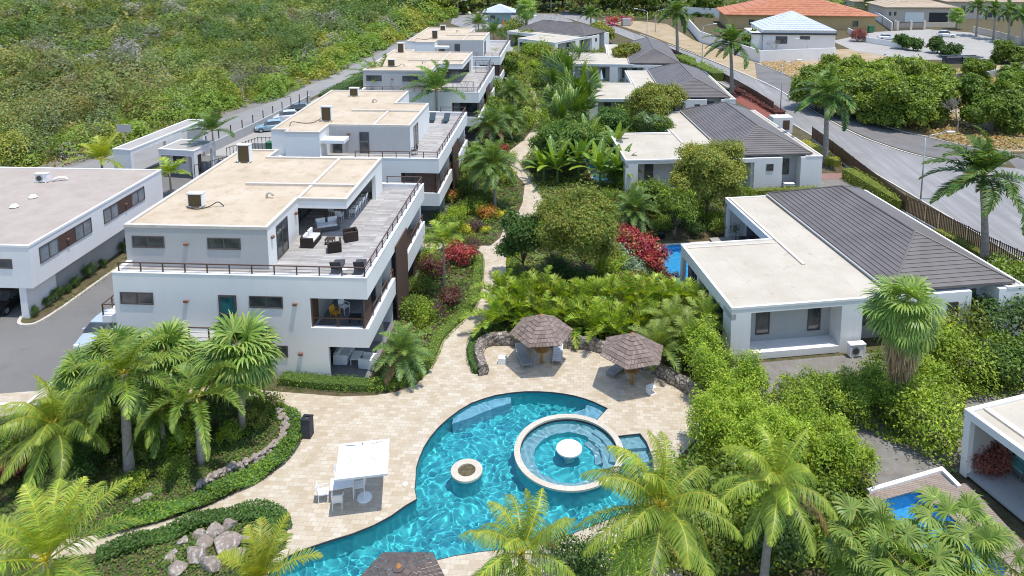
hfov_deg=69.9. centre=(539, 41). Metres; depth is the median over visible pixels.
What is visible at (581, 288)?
areca palm
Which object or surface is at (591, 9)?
palm tree
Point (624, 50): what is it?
tree
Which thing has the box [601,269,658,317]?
areca palm
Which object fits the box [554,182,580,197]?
shrub
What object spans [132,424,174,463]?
shrub
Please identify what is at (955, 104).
bare tree
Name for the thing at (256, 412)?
shrub
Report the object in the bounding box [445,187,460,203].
shrub
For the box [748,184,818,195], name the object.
hedge
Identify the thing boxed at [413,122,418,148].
terrace door
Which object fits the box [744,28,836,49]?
parapet band
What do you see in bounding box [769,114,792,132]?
gate pillar
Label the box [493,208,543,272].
tree
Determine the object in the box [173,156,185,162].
window
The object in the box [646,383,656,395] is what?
side cube
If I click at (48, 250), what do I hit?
window
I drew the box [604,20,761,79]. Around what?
dry verge
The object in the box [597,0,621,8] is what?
tree
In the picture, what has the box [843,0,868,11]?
house
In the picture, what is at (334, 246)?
armchair
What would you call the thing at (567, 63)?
banana plant
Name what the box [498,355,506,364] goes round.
side cube
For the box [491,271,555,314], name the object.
areca palm
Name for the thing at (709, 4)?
tree
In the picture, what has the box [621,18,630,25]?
utility cabinet
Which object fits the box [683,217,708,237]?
shrub
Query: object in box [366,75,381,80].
window
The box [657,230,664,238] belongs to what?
plant pot
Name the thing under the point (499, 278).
areca palm
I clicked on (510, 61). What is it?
tree
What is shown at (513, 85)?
palm tree
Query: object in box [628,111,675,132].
tree
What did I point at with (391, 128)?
apartment block
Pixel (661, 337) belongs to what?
palm tree
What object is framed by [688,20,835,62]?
boundary wall
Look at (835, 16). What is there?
house
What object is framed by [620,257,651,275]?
shrub
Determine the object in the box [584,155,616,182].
villa pool
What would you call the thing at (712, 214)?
shrub
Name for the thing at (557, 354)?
sunbed
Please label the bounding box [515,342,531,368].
sunbed
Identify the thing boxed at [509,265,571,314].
areca palm
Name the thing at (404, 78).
window
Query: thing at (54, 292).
shrub
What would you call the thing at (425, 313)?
shrub
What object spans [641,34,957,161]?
road edge line
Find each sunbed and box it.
[329,259,344,272]
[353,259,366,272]
[429,112,435,122]
[441,113,449,121]
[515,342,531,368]
[552,340,562,364]
[606,358,625,378]
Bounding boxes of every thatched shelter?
[361,552,443,575]
[510,313,572,363]
[600,332,662,384]
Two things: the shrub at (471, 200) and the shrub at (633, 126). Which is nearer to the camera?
the shrub at (471, 200)
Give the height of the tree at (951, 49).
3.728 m
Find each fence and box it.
[205,91,307,139]
[671,48,773,107]
[811,126,905,211]
[904,194,1023,270]
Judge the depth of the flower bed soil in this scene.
56.23 m
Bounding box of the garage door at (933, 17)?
[929,13,947,21]
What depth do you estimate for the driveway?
79.58 m
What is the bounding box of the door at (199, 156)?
[197,154,201,171]
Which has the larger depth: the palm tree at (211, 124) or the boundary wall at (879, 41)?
the boundary wall at (879, 41)
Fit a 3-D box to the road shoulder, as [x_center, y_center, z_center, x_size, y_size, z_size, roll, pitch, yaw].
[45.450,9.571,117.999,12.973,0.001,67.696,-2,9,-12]
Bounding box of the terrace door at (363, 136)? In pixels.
[359,132,369,152]
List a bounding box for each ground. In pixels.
[0,0,426,166]
[147,0,1023,575]
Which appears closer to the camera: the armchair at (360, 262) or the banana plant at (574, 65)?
the armchair at (360, 262)
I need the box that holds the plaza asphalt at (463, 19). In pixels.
[451,13,572,28]
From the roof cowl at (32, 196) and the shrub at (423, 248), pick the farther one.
the shrub at (423, 248)
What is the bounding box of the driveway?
[821,179,855,186]
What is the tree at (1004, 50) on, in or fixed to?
on the dry lot
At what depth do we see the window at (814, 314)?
48.26 m
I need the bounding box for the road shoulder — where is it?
[755,63,1010,164]
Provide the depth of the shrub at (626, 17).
215.30 m
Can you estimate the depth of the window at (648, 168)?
77.14 m
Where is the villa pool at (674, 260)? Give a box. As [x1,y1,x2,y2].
[657,241,709,280]
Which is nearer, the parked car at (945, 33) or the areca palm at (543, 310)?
the areca palm at (543, 310)
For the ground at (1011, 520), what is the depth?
65.55 m
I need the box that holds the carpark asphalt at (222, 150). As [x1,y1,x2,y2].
[207,97,318,155]
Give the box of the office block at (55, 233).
[0,167,162,317]
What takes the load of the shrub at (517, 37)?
on the ground at (1011, 520)
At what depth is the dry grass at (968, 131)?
97.71 m
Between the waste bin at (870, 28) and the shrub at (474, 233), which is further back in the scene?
the waste bin at (870, 28)
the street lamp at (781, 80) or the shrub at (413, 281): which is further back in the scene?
the street lamp at (781, 80)
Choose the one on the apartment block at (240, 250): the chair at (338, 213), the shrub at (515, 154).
the chair at (338, 213)
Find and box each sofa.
[300,227,321,247]
[314,216,339,231]
[333,347,354,364]
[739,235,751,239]
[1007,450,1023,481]
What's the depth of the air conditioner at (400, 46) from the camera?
110.33 m
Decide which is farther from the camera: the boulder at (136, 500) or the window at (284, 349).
the window at (284, 349)
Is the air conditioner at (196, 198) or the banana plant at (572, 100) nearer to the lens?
the air conditioner at (196, 198)
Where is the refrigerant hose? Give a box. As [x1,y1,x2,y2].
[187,201,223,208]
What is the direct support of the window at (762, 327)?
in the villa at (797, 272)
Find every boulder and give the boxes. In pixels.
[132,498,140,504]
[140,492,152,501]
[163,549,177,563]
[167,560,187,575]
[176,535,188,545]
[187,546,205,564]
[192,528,203,539]
[196,534,213,549]
[200,555,220,573]
[205,521,224,537]
[213,531,242,560]
[222,518,237,530]
[233,547,245,556]
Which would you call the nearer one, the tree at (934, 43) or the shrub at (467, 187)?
the shrub at (467, 187)
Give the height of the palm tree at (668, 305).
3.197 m
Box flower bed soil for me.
[21,248,126,322]
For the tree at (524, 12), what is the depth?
195.66 m
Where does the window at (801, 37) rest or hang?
in the house at (790, 22)
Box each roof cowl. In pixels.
[9,204,18,207]
[28,194,37,198]
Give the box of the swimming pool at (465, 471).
[271,391,653,571]
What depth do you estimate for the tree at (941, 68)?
125.97 m
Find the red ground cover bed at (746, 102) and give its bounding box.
[731,92,773,117]
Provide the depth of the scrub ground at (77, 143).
100.94 m
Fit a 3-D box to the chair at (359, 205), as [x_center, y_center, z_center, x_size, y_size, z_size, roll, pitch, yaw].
[-13.655,12.371,54.724,0.572,0.864,0.520,0,9,3]
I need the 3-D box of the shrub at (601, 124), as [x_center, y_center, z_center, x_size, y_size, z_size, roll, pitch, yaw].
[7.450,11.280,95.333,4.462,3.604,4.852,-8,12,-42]
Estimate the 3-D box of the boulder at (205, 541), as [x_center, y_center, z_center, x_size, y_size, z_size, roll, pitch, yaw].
[-14.905,22.309,32.537,0.726,0.575,0.730,3,9,19]
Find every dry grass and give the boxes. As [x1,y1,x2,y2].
[762,60,807,79]
[907,112,1023,148]
[954,68,995,123]
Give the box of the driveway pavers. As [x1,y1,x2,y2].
[821,173,842,179]
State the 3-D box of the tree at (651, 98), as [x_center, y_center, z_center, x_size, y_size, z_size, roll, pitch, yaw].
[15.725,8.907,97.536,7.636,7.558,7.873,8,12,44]
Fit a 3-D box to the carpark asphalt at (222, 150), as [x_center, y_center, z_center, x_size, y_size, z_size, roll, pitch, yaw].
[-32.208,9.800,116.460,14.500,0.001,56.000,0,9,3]
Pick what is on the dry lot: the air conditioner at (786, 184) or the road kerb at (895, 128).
the road kerb at (895, 128)
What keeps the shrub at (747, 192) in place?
on the ground at (1011, 520)
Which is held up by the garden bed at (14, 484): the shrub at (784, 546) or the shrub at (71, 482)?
the shrub at (71, 482)
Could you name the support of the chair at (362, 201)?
on the apartment block at (240, 250)
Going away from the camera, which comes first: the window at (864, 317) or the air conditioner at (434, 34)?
the window at (864, 317)
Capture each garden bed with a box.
[0,395,294,549]
[0,510,286,575]
[471,317,591,369]
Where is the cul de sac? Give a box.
[835,29,1023,59]
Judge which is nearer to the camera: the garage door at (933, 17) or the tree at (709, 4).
the garage door at (933, 17)
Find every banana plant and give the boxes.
[524,145,562,181]
[533,134,588,183]
[536,82,577,117]
[537,65,561,93]
[538,49,573,85]
[541,47,547,70]
[542,83,555,116]
[546,52,580,91]
[548,90,575,120]
[553,67,571,91]
[554,47,573,75]
[555,135,599,179]
[556,53,586,83]
[556,71,595,117]
[562,83,593,122]
[565,41,595,60]
[569,137,624,187]
[575,70,605,115]
[579,89,602,118]
[581,59,586,97]
[581,113,608,155]
[586,63,601,88]
[589,143,642,186]
[594,121,631,164]
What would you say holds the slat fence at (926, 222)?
on the ground at (1011, 520)
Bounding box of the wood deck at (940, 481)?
[868,473,1023,575]
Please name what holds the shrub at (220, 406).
on the garden bed at (14, 484)
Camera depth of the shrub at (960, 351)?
43.27 m
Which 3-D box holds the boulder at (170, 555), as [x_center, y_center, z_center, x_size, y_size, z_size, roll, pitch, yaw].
[-16.063,22.438,31.827,0.556,0.416,0.637,-3,9,-20]
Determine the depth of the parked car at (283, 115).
104.94 m
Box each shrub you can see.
[0,413,18,453]
[0,415,68,466]
[0,450,30,481]
[1,492,56,537]
[17,393,75,442]
[30,303,39,317]
[35,464,92,503]
[42,294,54,306]
[47,436,107,484]
[49,284,64,301]
[54,412,121,467]
[60,283,72,293]
[69,273,81,286]
[74,405,146,457]
[81,262,97,278]
[97,256,107,267]
[110,386,175,434]
[112,465,152,500]
[117,239,126,253]
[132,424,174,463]
[155,450,192,482]
[157,410,195,459]
[190,387,237,433]
[211,419,248,450]
[236,402,272,433]
[245,387,286,419]
[395,291,423,317]
[408,272,435,292]
[408,294,441,330]
[411,253,452,278]
[417,248,441,269]
[422,226,433,251]
[429,299,451,321]
[433,211,458,225]
[436,284,465,306]
[438,236,465,247]
[441,214,468,234]
[441,239,478,266]
[444,203,469,220]
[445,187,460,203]
[450,175,474,195]
[455,194,487,214]
[456,221,473,235]
[459,159,485,182]
[461,144,487,160]
[464,216,485,232]
[464,235,481,248]
[465,232,482,242]
[469,185,492,203]
[472,125,490,137]
[473,199,491,216]
[475,202,499,219]
[481,226,490,233]
[492,141,509,151]
[493,76,509,96]
[494,25,514,38]
[495,164,519,184]
[503,15,527,29]
[503,71,516,78]
[503,149,521,162]
[506,255,525,279]
[509,26,535,45]
[509,59,526,73]
[515,113,531,123]
[517,36,547,57]
[519,54,528,62]
[521,101,551,131]
[521,158,538,170]
[526,59,541,67]
[528,66,559,86]
[532,93,546,108]
[534,115,563,134]
[536,43,561,64]
[542,251,567,279]
[542,525,614,575]
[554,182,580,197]
[555,259,592,291]
[568,110,592,123]
[573,116,606,147]
[588,115,611,144]
[592,259,617,277]
[595,250,631,275]
[596,185,625,203]
[601,161,622,183]
[603,268,638,295]
[604,526,666,575]
[605,16,620,25]
[612,102,629,113]
[612,173,642,190]
[612,222,642,248]
[613,127,635,132]
[613,242,643,270]
[614,220,629,231]
[619,226,659,263]
[620,14,632,23]
[620,185,657,212]
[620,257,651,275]
[625,108,650,132]
[628,267,665,297]
[630,472,692,557]
[640,243,672,273]
[643,193,671,217]
[647,499,742,574]
[650,213,673,230]
[659,267,679,284]
[663,432,759,523]
[675,196,710,221]
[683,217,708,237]
[698,476,766,558]
[702,208,724,227]
[705,455,801,552]
[708,215,739,234]
[728,181,759,196]
[742,480,817,575]
[781,466,865,549]
[807,509,890,575]
[846,496,910,564]
[850,26,867,40]
[852,345,893,389]
[878,371,964,458]
[891,307,979,375]
[906,350,977,418]
[925,323,1015,395]
[941,296,1003,347]
[960,435,1016,480]
[963,325,1023,390]
[970,288,1023,340]
[970,330,1023,391]
[987,249,1023,283]
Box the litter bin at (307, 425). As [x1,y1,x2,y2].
[300,414,313,438]
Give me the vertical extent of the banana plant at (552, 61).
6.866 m
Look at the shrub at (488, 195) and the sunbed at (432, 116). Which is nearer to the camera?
the shrub at (488, 195)
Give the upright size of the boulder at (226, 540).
0.671 m
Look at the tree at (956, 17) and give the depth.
203.08 m
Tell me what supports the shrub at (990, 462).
on the ground at (1011, 520)
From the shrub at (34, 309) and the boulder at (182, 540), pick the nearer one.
the boulder at (182, 540)
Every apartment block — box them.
[101,149,424,377]
[271,90,467,227]
[361,49,494,141]
[407,27,509,95]
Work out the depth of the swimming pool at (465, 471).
37.43 m
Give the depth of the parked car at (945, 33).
188.87 m
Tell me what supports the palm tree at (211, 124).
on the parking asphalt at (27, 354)
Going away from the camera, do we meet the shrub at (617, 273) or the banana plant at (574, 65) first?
the shrub at (617, 273)
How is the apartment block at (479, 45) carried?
on the ground at (1011, 520)
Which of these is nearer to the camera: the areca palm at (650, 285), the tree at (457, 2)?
the areca palm at (650, 285)
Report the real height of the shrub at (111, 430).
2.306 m
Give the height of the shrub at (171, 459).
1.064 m
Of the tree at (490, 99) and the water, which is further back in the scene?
the tree at (490, 99)
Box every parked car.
[0,288,19,315]
[74,309,115,350]
[254,119,282,132]
[273,109,297,120]
[289,102,308,110]
[877,34,893,39]
[936,30,955,37]
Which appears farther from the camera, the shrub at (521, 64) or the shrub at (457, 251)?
the shrub at (521, 64)
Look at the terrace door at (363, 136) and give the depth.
69.20 m
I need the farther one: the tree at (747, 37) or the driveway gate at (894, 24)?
the driveway gate at (894, 24)
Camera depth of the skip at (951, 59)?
151.02 m
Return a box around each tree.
[0,375,119,508]
[0,476,145,575]
[46,343,94,418]
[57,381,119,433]
[61,132,122,168]
[64,329,188,473]
[73,321,151,413]
[120,375,202,458]
[128,316,202,427]
[134,360,265,465]
[154,156,190,193]
[182,108,239,144]
[187,308,286,430]
[216,513,322,575]
[229,70,248,100]
[343,53,386,89]
[370,320,433,388]
[398,59,468,110]
[422,219,464,296]
[433,0,468,7]
[455,141,491,198]
[459,488,575,575]
[461,8,491,31]
[463,139,521,208]
[468,101,513,142]
[479,18,507,39]
[481,93,501,111]
[488,0,519,6]
[491,48,520,83]
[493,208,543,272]
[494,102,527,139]
[496,75,529,105]
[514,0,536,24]
[527,118,599,169]
[529,179,624,281]
[531,0,557,10]
[547,0,563,7]
[565,0,598,13]
[575,429,742,575]
[578,1,602,25]
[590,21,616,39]
[595,104,629,134]
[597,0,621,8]
[611,41,641,57]
[615,183,661,234]
[620,0,661,13]
[622,78,689,115]
[627,317,692,372]
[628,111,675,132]
[629,175,667,214]
[642,295,695,347]
[654,182,700,239]
[656,0,693,51]
[657,309,712,363]
[659,0,685,8]
[665,137,751,221]
[681,290,726,334]
[686,0,723,17]
[702,17,758,93]
[710,422,838,575]
[740,28,756,45]
[785,61,840,108]
[787,61,858,163]
[808,64,861,114]
[817,52,840,66]
[817,489,930,575]
[828,67,891,115]
[829,53,865,67]
[837,56,872,69]
[852,519,965,575]
[853,72,913,128]
[853,272,952,423]
[863,59,898,75]
[868,54,910,76]
[892,33,910,48]
[896,73,948,128]
[897,54,933,75]
[897,484,1005,575]
[904,35,924,50]
[916,71,963,123]
[918,125,1023,260]
[924,35,946,52]
[928,61,957,78]
[938,41,964,55]
[940,97,960,134]
[942,516,1023,575]
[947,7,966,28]
[958,72,1023,134]
[960,56,996,82]
[961,0,990,35]
[978,0,1008,39]
[988,38,1023,63]
[995,0,1021,41]
[995,70,1023,116]
[998,62,1023,74]
[1007,3,1023,45]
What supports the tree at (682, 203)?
on the ground at (1011, 520)
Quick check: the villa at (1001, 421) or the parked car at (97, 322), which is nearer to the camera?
the villa at (1001, 421)
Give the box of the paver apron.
[0,405,31,415]
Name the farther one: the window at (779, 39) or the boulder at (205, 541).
the window at (779, 39)
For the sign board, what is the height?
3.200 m
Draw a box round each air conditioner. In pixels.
[34,172,49,182]
[186,191,205,207]
[236,143,252,162]
[320,105,332,121]
[349,87,359,96]
[387,59,395,65]
[397,42,404,52]
[432,30,437,38]
[440,25,445,30]
[783,182,794,186]
[847,340,866,357]
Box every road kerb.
[557,15,1021,260]
[754,62,1010,151]
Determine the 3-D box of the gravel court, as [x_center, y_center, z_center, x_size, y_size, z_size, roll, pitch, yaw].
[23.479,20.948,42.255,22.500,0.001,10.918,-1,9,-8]
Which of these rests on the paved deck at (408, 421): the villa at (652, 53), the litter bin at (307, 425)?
the litter bin at (307, 425)
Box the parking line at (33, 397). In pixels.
[26,377,56,402]
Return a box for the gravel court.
[731,341,1023,485]
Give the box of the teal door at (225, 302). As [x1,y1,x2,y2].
[218,295,236,322]
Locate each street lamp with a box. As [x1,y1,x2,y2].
[780,59,801,109]
[919,131,954,201]
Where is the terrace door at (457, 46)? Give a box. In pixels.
[455,44,459,51]
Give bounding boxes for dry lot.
[761,49,1023,150]
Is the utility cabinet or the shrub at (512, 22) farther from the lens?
the utility cabinet
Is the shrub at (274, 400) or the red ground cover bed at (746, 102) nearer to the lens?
the shrub at (274, 400)
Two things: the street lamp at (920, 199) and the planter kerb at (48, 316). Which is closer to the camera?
the planter kerb at (48, 316)
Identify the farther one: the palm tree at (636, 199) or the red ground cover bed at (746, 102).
the red ground cover bed at (746, 102)
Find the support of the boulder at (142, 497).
on the garden bed at (14, 484)
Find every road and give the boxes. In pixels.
[69,37,411,168]
[555,10,1023,255]
[1008,154,1023,169]
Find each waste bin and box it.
[265,141,271,148]
[867,25,873,31]
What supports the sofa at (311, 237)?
on the apartment block at (240, 250)
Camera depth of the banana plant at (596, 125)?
87.55 m
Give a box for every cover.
[15,33,409,167]
[372,73,535,391]
[470,318,590,368]
[481,76,724,338]
[493,20,545,136]
[529,55,584,129]
[540,331,1023,575]
[557,47,624,82]
[825,0,867,10]
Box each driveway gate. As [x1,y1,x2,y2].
[881,16,896,29]
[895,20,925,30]
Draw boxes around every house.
[482,4,515,22]
[716,0,880,29]
[750,11,836,49]
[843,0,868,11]
[865,0,959,21]
[932,0,1023,18]
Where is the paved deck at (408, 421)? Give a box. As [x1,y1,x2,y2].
[0,81,698,575]
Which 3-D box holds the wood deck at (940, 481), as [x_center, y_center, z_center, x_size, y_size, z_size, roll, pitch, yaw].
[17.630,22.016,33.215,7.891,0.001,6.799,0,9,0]
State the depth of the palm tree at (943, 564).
26.82 m
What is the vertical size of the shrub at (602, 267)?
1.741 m
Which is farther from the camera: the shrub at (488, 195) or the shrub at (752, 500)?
the shrub at (488, 195)
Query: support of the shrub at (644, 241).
on the ground at (1011, 520)
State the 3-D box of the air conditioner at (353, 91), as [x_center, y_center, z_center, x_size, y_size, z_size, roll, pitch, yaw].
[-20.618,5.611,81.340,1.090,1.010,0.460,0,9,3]
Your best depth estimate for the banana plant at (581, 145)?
79.72 m
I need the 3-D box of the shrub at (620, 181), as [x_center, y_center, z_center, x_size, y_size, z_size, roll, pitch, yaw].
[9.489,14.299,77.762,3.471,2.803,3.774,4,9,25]
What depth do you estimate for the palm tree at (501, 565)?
25.39 m
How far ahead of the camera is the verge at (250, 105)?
114.83 m
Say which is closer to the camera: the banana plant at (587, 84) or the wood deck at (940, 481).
the wood deck at (940, 481)
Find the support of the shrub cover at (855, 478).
on the ground at (1011, 520)
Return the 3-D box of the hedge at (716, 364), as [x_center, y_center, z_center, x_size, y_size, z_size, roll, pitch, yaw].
[10.477,18.951,43.072,4.434,3.739,7.339,-4,9,-24]
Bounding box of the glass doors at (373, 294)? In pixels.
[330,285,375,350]
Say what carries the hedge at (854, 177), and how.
on the ground at (1011, 520)
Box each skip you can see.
[942,55,967,63]
[958,55,983,63]
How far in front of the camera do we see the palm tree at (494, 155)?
70.49 m
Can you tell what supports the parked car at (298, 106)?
on the carpark asphalt at (222, 150)
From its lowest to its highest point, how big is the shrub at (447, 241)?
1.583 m
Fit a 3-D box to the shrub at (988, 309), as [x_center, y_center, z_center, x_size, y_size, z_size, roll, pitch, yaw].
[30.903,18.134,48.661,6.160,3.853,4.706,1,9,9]
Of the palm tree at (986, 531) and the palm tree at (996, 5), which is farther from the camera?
the palm tree at (996, 5)
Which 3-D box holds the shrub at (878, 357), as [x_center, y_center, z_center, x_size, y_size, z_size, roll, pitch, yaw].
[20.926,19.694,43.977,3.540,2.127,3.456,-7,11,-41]
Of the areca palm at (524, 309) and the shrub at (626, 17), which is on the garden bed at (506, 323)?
the areca palm at (524, 309)
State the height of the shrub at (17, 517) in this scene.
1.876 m
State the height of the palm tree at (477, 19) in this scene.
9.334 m
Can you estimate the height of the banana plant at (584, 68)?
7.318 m
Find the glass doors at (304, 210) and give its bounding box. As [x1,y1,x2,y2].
[298,208,310,221]
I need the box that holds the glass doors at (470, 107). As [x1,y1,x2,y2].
[460,103,476,111]
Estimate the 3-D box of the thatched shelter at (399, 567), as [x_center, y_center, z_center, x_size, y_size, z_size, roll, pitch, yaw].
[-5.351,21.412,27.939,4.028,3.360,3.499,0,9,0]
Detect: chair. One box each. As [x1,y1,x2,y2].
[315,481,328,503]
[329,304,340,321]
[331,492,343,511]
[334,211,343,221]
[338,299,349,314]
[349,205,357,217]
[353,200,361,213]
[354,478,365,491]
[356,196,364,204]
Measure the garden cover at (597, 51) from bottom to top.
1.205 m
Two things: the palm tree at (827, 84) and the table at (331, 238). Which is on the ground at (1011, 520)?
the palm tree at (827, 84)
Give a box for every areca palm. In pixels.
[460,286,534,337]
[469,268,528,306]
[487,286,553,337]
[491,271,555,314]
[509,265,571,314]
[510,290,580,344]
[539,273,594,327]
[550,294,602,348]
[563,276,615,316]
[564,295,633,342]
[583,273,628,310]
[588,301,650,345]
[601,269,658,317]
[608,298,676,343]
[614,272,680,319]
[639,273,697,316]
[641,304,685,363]
[661,277,707,316]
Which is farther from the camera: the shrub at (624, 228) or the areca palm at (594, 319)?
the shrub at (624, 228)
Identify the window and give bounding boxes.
[0,259,12,268]
[39,237,59,263]
[74,217,92,241]
[103,201,118,223]
[120,292,153,304]
[131,186,144,206]
[131,235,164,247]
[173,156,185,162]
[207,238,240,249]
[249,296,282,308]
[275,345,287,357]
[333,144,342,152]
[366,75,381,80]
[402,76,417,81]
[601,68,605,77]
[604,102,610,107]
[622,68,626,77]
[644,164,652,180]
[755,312,769,334]
[766,164,773,170]
[775,36,787,43]
[782,158,789,173]
[800,36,809,39]
[807,308,820,330]
[852,21,857,26]
[862,307,870,325]
[947,301,958,312]
[970,288,975,308]
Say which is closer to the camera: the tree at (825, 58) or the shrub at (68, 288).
the shrub at (68, 288)
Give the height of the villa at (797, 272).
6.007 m
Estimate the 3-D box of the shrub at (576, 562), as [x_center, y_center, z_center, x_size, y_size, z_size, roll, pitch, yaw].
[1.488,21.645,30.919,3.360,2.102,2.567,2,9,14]
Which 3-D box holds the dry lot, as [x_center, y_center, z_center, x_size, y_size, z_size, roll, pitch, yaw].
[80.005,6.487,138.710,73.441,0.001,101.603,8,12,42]
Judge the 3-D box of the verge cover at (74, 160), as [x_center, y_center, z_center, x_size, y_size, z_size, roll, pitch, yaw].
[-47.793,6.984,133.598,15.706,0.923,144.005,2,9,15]
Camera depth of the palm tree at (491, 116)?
90.50 m
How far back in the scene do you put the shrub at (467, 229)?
65.62 m
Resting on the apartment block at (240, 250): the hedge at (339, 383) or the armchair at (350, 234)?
the armchair at (350, 234)
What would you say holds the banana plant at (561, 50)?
on the ground at (1011, 520)
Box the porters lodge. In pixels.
[158,139,216,178]
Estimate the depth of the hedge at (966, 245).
62.87 m
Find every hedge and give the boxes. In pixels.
[94,498,292,562]
[98,403,302,535]
[277,370,371,392]
[318,71,362,97]
[366,254,484,392]
[466,331,480,373]
[674,310,774,418]
[675,53,726,80]
[683,371,821,489]
[728,86,785,114]
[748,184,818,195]
[766,387,883,492]
[775,361,915,429]
[799,139,840,166]
[841,167,908,210]
[934,228,997,264]
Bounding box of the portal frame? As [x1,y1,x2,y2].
[112,119,204,168]
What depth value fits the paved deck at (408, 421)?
41.11 m
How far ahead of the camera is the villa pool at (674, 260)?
61.05 m
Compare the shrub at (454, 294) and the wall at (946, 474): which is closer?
the wall at (946, 474)
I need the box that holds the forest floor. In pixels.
[459,0,752,19]
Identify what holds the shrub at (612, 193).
on the ground at (1011, 520)
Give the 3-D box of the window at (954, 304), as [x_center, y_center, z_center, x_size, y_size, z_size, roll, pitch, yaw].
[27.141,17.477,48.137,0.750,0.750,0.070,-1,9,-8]
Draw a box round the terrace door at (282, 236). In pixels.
[276,216,288,259]
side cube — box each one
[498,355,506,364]
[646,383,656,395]
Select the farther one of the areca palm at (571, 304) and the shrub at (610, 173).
the shrub at (610, 173)
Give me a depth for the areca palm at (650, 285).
51.02 m
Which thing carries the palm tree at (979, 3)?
on the cul de sac
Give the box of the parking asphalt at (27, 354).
[0,154,225,393]
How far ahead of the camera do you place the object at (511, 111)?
94.91 m
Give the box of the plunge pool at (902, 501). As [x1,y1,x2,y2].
[881,488,1008,575]
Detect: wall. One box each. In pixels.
[203,95,310,155]
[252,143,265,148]
[474,331,705,398]
[682,7,718,17]
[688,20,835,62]
[847,28,906,48]
[866,466,961,498]
[875,11,892,30]
[899,22,955,27]
[954,65,1023,78]
[973,26,1023,45]
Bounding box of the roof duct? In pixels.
[51,176,68,180]
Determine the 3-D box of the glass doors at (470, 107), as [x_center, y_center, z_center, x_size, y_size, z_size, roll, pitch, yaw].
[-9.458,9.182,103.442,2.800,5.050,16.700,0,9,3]
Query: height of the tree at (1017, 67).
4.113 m
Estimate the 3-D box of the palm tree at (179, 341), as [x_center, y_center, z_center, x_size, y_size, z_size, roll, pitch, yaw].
[-20.331,18.028,39.982,4.082,6.488,4.006,0,9,0]
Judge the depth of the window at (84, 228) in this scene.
56.27 m
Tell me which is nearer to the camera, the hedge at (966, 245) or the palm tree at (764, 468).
the palm tree at (764, 468)
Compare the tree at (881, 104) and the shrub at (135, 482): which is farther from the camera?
the tree at (881, 104)
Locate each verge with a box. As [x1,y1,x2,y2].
[38,32,417,167]
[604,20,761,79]
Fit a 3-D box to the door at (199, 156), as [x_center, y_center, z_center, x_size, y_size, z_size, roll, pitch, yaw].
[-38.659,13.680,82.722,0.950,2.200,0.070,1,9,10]
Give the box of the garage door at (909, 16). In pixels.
[905,12,923,21]
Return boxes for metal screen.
[426,81,473,91]
[475,60,489,72]
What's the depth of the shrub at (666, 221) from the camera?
66.69 m
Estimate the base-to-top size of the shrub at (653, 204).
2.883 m
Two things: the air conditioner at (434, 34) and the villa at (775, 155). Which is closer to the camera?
the villa at (775, 155)
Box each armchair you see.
[327,237,341,252]
[343,226,358,241]
[358,351,376,369]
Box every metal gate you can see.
[194,156,227,174]
[226,137,270,154]
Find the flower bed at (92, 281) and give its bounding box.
[54,254,126,309]
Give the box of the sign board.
[116,125,131,142]
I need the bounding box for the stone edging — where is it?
[192,406,289,490]
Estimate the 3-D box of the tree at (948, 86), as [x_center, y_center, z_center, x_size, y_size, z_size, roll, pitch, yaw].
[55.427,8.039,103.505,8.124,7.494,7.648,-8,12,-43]
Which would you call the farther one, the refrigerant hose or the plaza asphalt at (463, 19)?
the plaza asphalt at (463, 19)
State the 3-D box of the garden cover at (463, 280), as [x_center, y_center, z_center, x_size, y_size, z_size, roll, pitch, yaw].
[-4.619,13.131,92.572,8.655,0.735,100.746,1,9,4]
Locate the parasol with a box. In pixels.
[334,439,389,503]
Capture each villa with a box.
[507,20,608,55]
[569,37,678,82]
[587,62,735,122]
[609,101,822,194]
[680,185,1023,360]
[959,394,1023,521]
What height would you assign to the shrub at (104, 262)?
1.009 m
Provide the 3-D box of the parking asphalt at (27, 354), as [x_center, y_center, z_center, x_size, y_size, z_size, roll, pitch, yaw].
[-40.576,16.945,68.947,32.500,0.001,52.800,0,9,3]
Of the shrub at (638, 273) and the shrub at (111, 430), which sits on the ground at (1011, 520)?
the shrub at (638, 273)
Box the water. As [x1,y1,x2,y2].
[270,393,652,575]
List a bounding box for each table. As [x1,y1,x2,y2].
[324,236,335,244]
[330,478,353,498]
[334,192,361,218]
[348,313,361,322]
[350,350,362,364]
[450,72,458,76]
[556,439,581,457]
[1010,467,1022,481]
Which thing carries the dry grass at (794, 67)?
on the dry lot
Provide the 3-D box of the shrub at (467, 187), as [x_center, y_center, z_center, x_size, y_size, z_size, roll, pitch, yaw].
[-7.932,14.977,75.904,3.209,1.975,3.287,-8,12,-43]
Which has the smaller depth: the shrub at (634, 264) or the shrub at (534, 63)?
the shrub at (634, 264)
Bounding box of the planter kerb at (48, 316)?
[17,260,126,326]
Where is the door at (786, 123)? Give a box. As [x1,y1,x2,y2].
[783,120,789,129]

